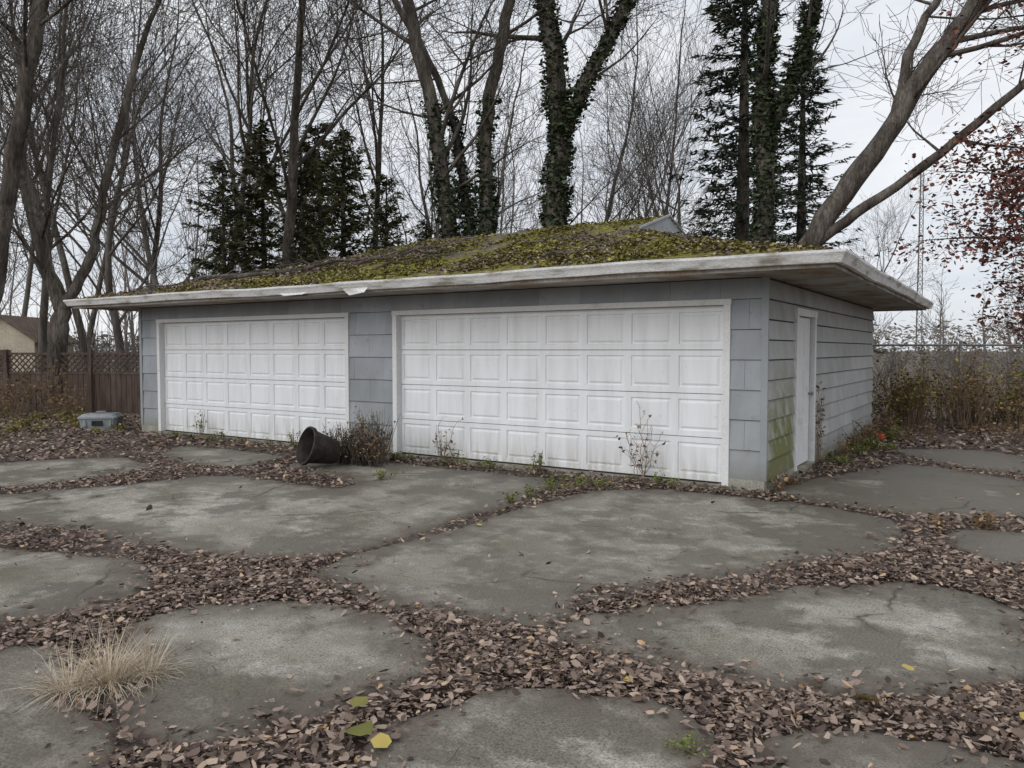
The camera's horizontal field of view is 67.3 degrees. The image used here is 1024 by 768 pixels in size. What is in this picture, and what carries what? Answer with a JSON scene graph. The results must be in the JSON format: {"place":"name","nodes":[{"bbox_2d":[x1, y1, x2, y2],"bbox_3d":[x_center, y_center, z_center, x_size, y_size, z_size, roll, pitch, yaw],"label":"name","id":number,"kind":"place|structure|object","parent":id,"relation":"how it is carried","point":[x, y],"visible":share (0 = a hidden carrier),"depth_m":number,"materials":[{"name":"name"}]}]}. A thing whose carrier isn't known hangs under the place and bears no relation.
{"place":"outdoors","nodes":[
{"label":"outdoors","id":0,"kind":"place"},
{"bbox_2d":[0,439,1023,767],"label":"concrete driveway","id":1,"kind":"structure","parent":0,"point":[222,515],"depth_m":4.91,"materials":[{"name":"grey concrete"}]},
{"bbox_2d":[4,609,212,717],"bbox_3d":[-1.925,1.269,3.699,0.800,0.337,0.897,2,3,33],"label":"dry grass tuft","id":2,"kind":"object","parent":1,"relation":"on","point":[103,677],"visible":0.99,"depth_m":3.67,"materials":[{"name":"beige plant"}]},
{"bbox_2d":[296,426,340,464],"bbox_3d":[-2.670,0.835,10.513,0.542,0.536,0.591,2,3,33],"label":"tipped planter pot","id":3,"kind":"object","parent":1,"relation":"on","point":[314,446],"visible":1,"depth_m":10.43,"materials":[{"name":"plastic"}]},
{"bbox_2d":[322,406,399,467],"bbox_3d":[-2.182,0.729,10.836,1.340,0.852,0.912,2,3,33],"label":"dead brush heap","id":4,"kind":"object","parent":1,"relation":"on","point":[372,450],"visible":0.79,"depth_m":10.65,"materials":[{"name":"brown plant"}]},
{"bbox_2d":[168,410,683,502],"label":"seam weeds","id":5,"kind":"object","parent":1,"relation":"on","point":[488,463],"visible":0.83,"depth_m":10.12,"materials":[{"name":"green plant"}]},
{"bbox_2d":[35,463,979,767],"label":"twigs","id":6,"kind":"object","parent":1,"relation":"on","point":[493,695],"visible":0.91,"depth_m":4.05,"materials":[{"name":"brown wood"}]},
{"bbox_2d":[0,412,1023,767],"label":"leaf litter","id":7,"kind":"object","parent":1,"relation":"on","point":[738,692],"visible":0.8,"depth_m":4.32,"materials":[{"name":"brown plant"}]},
{"bbox_2d":[344,523,1023,747],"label":"fallen leaf scatter","id":8,"kind":"object","parent":1,"relation":"on","point":[381,740],"visible":0.97,"depth_m":3.20,"materials":[{"name":"yellow plant"}]},
{"bbox_2d":[664,730,715,758],"bbox_3d":[0.701,1.468,3.083,0.208,0.127,0.171,3,4,45],"label":"foreground sprig","id":9,"kind":"object","parent":1,"relation":"on","point":[682,742],"visible":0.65,"depth_m":3.07,"materials":[{"name":"green plant"}]},
{"bbox_2d":[876,432,884,441],"bbox_3d":[6.513,0.936,13.611,0.155,0.184,0.155,2,3,33],"label":"orange bucket","id":10,"kind":"object","parent":1,"relation":"on","point":[881,436],"visible":0.54,"depth_m":13.56,"materials":[{"name":"plastic"}]},
{"bbox_2d":[769,418,998,530],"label":"corner weeds","id":11,"kind":"object","parent":1,"relation":"on","point":[978,521],"visible":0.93,"depth_m":8.80,"materials":[{"name":"green plant"}]},
{"bbox_2d":[0,351,1023,441],"bbox_3d":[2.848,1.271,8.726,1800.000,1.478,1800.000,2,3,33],"label":"ground","id":12,"kind":"structure","parent":0,"point":[940,435],"depth_m":17.80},
{"bbox_2d":[0,315,78,371],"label":"shed","id":13,"kind":"structure","parent":12,"relation":"on","point":[17,335],"depth_m":29.46,"materials":[{"name":"brown"}]},
{"bbox_2d":[0,357,90,421],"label":"backyard brush","id":14,"kind":"object","parent":12,"relation":"on","point":[54,402],"visible":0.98,"depth_m":18.51,"materials":[{"name":"brown plant"}]},
{"bbox_2d":[0,0,115,212],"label":"bare tree","id":15,"kind":"object","parent":12,"relation":"on","point":[42,94],"visible":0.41,"depth_m":20.18,"materials":[{"name":"brown plant"}]},
{"bbox_2d":[0,405,140,438],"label":"ground plants","id":16,"kind":"object","parent":12,"relation":"on","point":[15,429],"visible":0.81,"depth_m":15.92,"materials":[{"name":"brown plant"}]},
{"bbox_2d":[0,349,140,412],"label":"lattice fence","id":17,"kind":"object","parent":12,"relation":"on","point":[97,397],"visible":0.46,"depth_m":19.82,"materials":[{"name":"brown wood"}]},
{"bbox_2d":[0,0,152,316],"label":"bare tree","id":18,"kind":"object","parent":12,"relation":"on","point":[28,286],"visible":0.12,"depth_m":41.10,"materials":[{"name":"brown plant"}]},
{"bbox_2d":[0,0,190,385],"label":"bare tree","id":19,"kind":"object","parent":12,"relation":"on","point":[43,322],"visible":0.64,"depth_m":20.77,"materials":[{"name":"brown plant"}]},
{"bbox_2d":[0,0,190,371],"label":"bare tree","id":20,"kind":"object","parent":12,"relation":"on","point":[76,313],"visible":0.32,"depth_m":27.34,"materials":[{"name":"brown plant"}]},
{"bbox_2d":[77,411,124,430],"bbox_3d":[-8.350,0.743,15.648,0.760,0.390,0.520,0,3,-9],"label":"grey storage bin","id":21,"kind":"object","parent":12,"relation":"on","point":[106,420],"visible":0.95,"depth_m":15.43,"materials":[{"name":"plastic"}]},
{"bbox_2d":[4,0,232,348],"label":"bare tree","id":22,"kind":"object","parent":12,"relation":"on","point":[93,311],"visible":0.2,"depth_m":45.86,"materials":[{"name":"brown plant"}]},
{"bbox_2d":[0,0,259,283],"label":"bare tree","id":23,"kind":"object","parent":12,"relation":"on","point":[154,250],"visible":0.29,"depth_m":36.59,"materials":[{"name":"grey plant"}]},
{"bbox_2d":[0,0,270,371],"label":"bare tree","id":24,"kind":"object","parent":12,"relation":"on","point":[116,321],"visible":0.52,"depth_m":30.73,"materials":[{"name":"brown plant"}]},
{"bbox_2d":[0,0,301,413],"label":"forked tree","id":25,"kind":"object","parent":12,"relation":"on","point":[58,335],"visible":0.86,"depth_m":19.85,"materials":[{"name":"brown plant"}]},
{"bbox_2d":[0,0,303,303],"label":"leaning tree","id":26,"kind":"object","parent":12,"relation":"on","point":[11,167],"visible":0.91,"depth_m":17.66,"materials":[{"name":"brown plant"}]},
{"bbox_2d":[0,0,322,287],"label":"bare tree","id":27,"kind":"object","parent":12,"relation":"on","point":[148,257],"visible":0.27,"depth_m":35.84,"materials":[{"name":"brown plant"}]},
{"bbox_2d":[171,156,268,279],"bbox_3d":[-10.585,-3.821,27.826,4.142,8.540,4.342,2,3,33],"label":"cedar tree","id":28,"kind":"object","parent":12,"relation":"on","point":[214,264],"visible":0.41,"depth_m":27.65,"materials":[{"name":"green plant"}]},
{"bbox_2d":[194,118,319,272],"bbox_3d":[-9.839,-4.883,30.034,5.264,10.506,5.398,-2,3,-42],"label":"cedar tree","id":29,"kind":"object","parent":12,"relation":"on","point":[262,219],"visible":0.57,"depth_m":29.41,"materials":[{"name":"green plant"}]},
{"bbox_2d":[130,0,401,271],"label":"bare tree","id":30,"kind":"object","parent":12,"relation":"on","point":[229,114],"visible":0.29,"depth_m":45.34,"materials":[{"name":"brown plant"}]},
{"bbox_2d":[113,0,426,260],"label":"bare tree","id":31,"kind":"object","parent":12,"relation":"on","point":[232,93],"visible":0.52,"depth_m":32.41,"materials":[{"name":"grey plant"}]},
{"bbox_2d":[250,140,345,268],"bbox_3d":[-7.284,-4.097,27.302,4.652,9.150,4.438,-1,3,-26],"label":"cedar tree","id":32,"kind":"object","parent":12,"relation":"on","point":[306,241],"visible":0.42,"depth_m":27.05,"materials":[{"name":"green plant"}]},
{"bbox_2d":[266,120,367,265],"bbox_3d":[-8.388,-5.623,33.603,5.945,11.692,5.671,2,3,36],"label":"cedar tree","id":33,"kind":"object","parent":12,"relation":"on","point":[323,156],"visible":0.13,"depth_m":33.48,"materials":[{"name":"green plant"}]},
{"bbox_2d":[199,0,441,248],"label":"bare tree","id":34,"kind":"object","parent":12,"relation":"on","point":[378,150],"visible":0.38,"depth_m":34.19,"materials":[{"name":"brown plant"}]},
{"bbox_2d":[139,0,503,267],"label":"bare tree","id":35,"kind":"object","parent":12,"relation":"on","point":[294,164],"visible":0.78,"depth_m":25.05,"materials":[{"name":"brown plant"}]},
{"bbox_2d":[195,0,450,269],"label":"bare tree","id":36,"kind":"object","parent":12,"relation":"on","point":[249,94],"visible":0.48,"depth_m":31.46,"materials":[{"name":"brown plant"}]},
{"bbox_2d":[296,126,394,262],"bbox_3d":[-6.439,-4.762,29.536,5.163,10.304,5.295,0,3,-11],"label":"cedar tree","id":37,"kind":"object","parent":12,"relation":"on","point":[344,189],"visible":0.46,"depth_m":29.54,"materials":[{"name":"green plant"}]},
{"bbox_2d":[352,171,421,250],"bbox_3d":[-4.721,-3.650,28.462,4.136,8.133,3.945,0,3,5],"label":"cedar tree","id":38,"kind":"object","parent":12,"relation":"on","point":[385,233],"visible":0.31,"depth_m":28.12,"materials":[{"name":"green plant"}]},
{"bbox_2d":[405,219,435,242],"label":"cedar tree","id":39,"kind":"object","parent":12,"relation":"on","point":[426,234],"visible":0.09,"depth_m":29.68,"materials":[{"name":"green plant"}]},
{"bbox_2d":[316,0,573,253],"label":"bare tree","id":40,"kind":"object","parent":12,"relation":"on","point":[423,194],"visible":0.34,"depth_m":40.29,"materials":[{"name":"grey plant"}]},
{"bbox_2d":[247,0,677,238],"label":"ivy covered tree","id":41,"kind":"object","parent":12,"relation":"on","point":[450,212],"visible":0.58,"depth_m":23.76,"materials":[{"name":"green plant"}]},
{"bbox_2d":[63,214,933,493],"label":"detached garage","id":42,"kind":"structure","parent":12,"relation":"on","point":[563,348],"depth_m":10.69,"materials":[{"name":"wood"}]},
{"bbox_2d":[164,317,344,442],"bbox_3d":[-4.654,-0.075,13.635,4.948,2.098,0.053,2,3,33],"label":"overhead door","id":43,"kind":"structure","parent":42,"relation":"in","point":[253,379],"depth_m":13.50,"materials":[{"name":"white paint"}]},
{"bbox_2d":[433,415,462,458],"bbox_3d":[-0.918,0.765,11.034,0.563,0.655,0.085,2,3,33],"label":"dead vine","id":44,"kind":"object","parent":42,"relation":"attached to","point":[451,441],"visible":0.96,"depth_m":11.08,"materials":[{"name":"brown plant"}]},
{"bbox_2d":[401,305,722,483],"bbox_3d":[0.419,0.070,10.359,4.968,2.098,0.052,2,3,33],"label":"overhead door","id":45,"kind":"structure","parent":42,"relation":"in","point":[563,384],"depth_m":10.10,"materials":[{"name":"white paint"}]},
{"bbox_2d":[616,400,665,478],"bbox_3d":[1.563,0.684,9.432,0.661,0.963,0.097,2,3,33],"label":"dead vine","id":46,"kind":"object","parent":42,"relation":"attached to","point":[645,452],"visible":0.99,"depth_m":9.44,"materials":[{"name":"brown plant"}]},
{"bbox_2d":[797,317,812,465],"bbox_3d":[3.878,0.099,10.278,0.110,1.987,0.948,2,3,33],"label":"side entry door","id":47,"kind":"structure","parent":42,"relation":"in","point":[804,329],"depth_m":10.36,"materials":[{"name":"white paint"}]},
{"bbox_2d":[815,381,826,460],"bbox_3d":[4.387,0.528,10.935,0.105,1.141,0.587,2,3,33],"label":"dead vine","id":48,"kind":"object","parent":42,"relation":"attached to","point":[818,422],"visible":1,"depth_m":10.93,"materials":[{"name":"brown plant"}]},
{"bbox_2d":[0,2,1023,397],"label":"distant woods","id":49,"kind":"object","parent":12,"relation":"on","point":[134,348],"visible":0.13,"depth_m":51.63,"materials":[{"name":"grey plant"}]},
{"bbox_2d":[395,0,671,242],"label":"bare tree","id":50,"kind":"object","parent":12,"relation":"on","point":[503,167],"visible":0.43,"depth_m":37.01,"materials":[{"name":"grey plant"}]},
{"bbox_2d":[73,316,1023,364],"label":"distant brush","id":51,"kind":"object","parent":12,"relation":"on","point":[909,336],"visible":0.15,"depth_m":91.38,"materials":[{"name":"brown plant"}]},
{"bbox_2d":[372,0,825,227],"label":"ivy covered tree","id":52,"kind":"object","parent":12,"relation":"on","point":[563,111],"visible":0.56,"depth_m":22.97,"materials":[{"name":"green plant"}]},
{"bbox_2d":[523,12,753,238],"bbox_3d":[6.529,-9.703,37.853,12.323,19.572,10.237,0,3,0],"label":"bare tree","id":53,"kind":"object","parent":12,"relation":"on","point":[649,149],"visible":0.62,"depth_m":37.49,"materials":[{"name":"grey plant"}]},
{"bbox_2d":[534,0,754,221],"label":"bare tree","id":54,"kind":"object","parent":12,"relation":"on","point":[626,139],"visible":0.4,"depth_m":43.93,"materials":[{"name":"grey plant"}]},
{"bbox_2d":[571,0,754,215],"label":"bare tree","id":55,"kind":"object","parent":12,"relation":"on","point":[668,95],"visible":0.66,"depth_m":39.80,"materials":[{"name":"grey plant"}]},
{"bbox_2d":[569,13,797,240],"bbox_3d":[7.037,-8.015,33.620,9.004,16.585,10.887,0,3,8],"label":"bare tree","id":56,"kind":"object","parent":12,"relation":"on","point":[678,209],"visible":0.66,"depth_m":33.94,"materials":[{"name":"grey plant"}]},
{"bbox_2d":[664,0,828,241],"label":"spruce tree","id":57,"kind":"object","parent":12,"relation":"on","point":[741,79],"visible":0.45,"depth_m":30.40,"materials":[{"name":"green plant"}]},
{"bbox_2d":[689,0,957,244],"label":"ivy covered tree","id":58,"kind":"object","parent":12,"relation":"on","point":[768,119],"visible":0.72,"depth_m":21.49,"materials":[{"name":"green plant"}]},
{"bbox_2d":[774,0,885,353],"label":"spruce tree","id":59,"kind":"object","parent":12,"relation":"on","point":[804,180],"visible":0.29,"depth_m":34.30,"materials":[{"name":"green plant"}]},
{"bbox_2d":[821,424,916,465],"bbox_3d":[6.085,0.954,12.966,0.959,0.283,5.363,2,3,33],"label":"ground ivy","id":60,"kind":"object","parent":12,"relation":"on","point":[868,442],"visible":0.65,"depth_m":12.47,"materials":[{"name":"green plant"}]},
{"bbox_2d":[828,157,956,294],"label":"bare tree","id":61,"kind":"object","parent":12,"relation":"on","point":[887,233],"visible":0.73,"depth_m":46.97,"materials":[{"name":"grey plant"}]},
{"bbox_2d":[797,0,1023,248],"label":"leaning tree","id":62,"kind":"object","parent":12,"relation":"on","point":[824,225],"visible":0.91,"depth_m":19.38,"materials":[{"name":"brown plant"}]},
{"bbox_2d":[915,156,923,352],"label":"radio mast","id":63,"kind":"object","parent":12,"relation":"on","point":[919,238],"visible":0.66,"depth_m":297.61,"materials":[{"name":"grey metal"}]},
{"bbox_2d":[852,409,1023,444],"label":"verge weeds","id":64,"kind":"object","parent":12,"relation":"on","point":[1006,429],"visible":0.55,"depth_m":14.22,"materials":[{"name":"brown plant"}]},
{"bbox_2d":[863,0,1023,354],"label":"russet oak tree","id":65,"kind":"object","parent":12,"relation":"on","point":[1016,205],"visible":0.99,"depth_m":17.83,"materials":[{"name":"red plant"}]},
{"bbox_2d":[871,334,1023,431],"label":"fence shrubs","id":66,"kind":"object","parent":12,"relation":"on","point":[984,396],"visible":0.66,"depth_m":15.66,"materials":[{"name":"brown plant"}]},
{"bbox_2d":[871,341,1023,424],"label":"chain link fence","id":67,"kind":"object","parent":12,"relation":"on","point":[960,344],"visible":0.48,"depth_m":16.28,"materials":[{"name":"metal"}]},
{"bbox_2d":[0,0,1023,351],"label":"sky","id":68,"kind":"structure","parent":0,"point":[854,123],"materials":[{"name":"white"}]}
]}

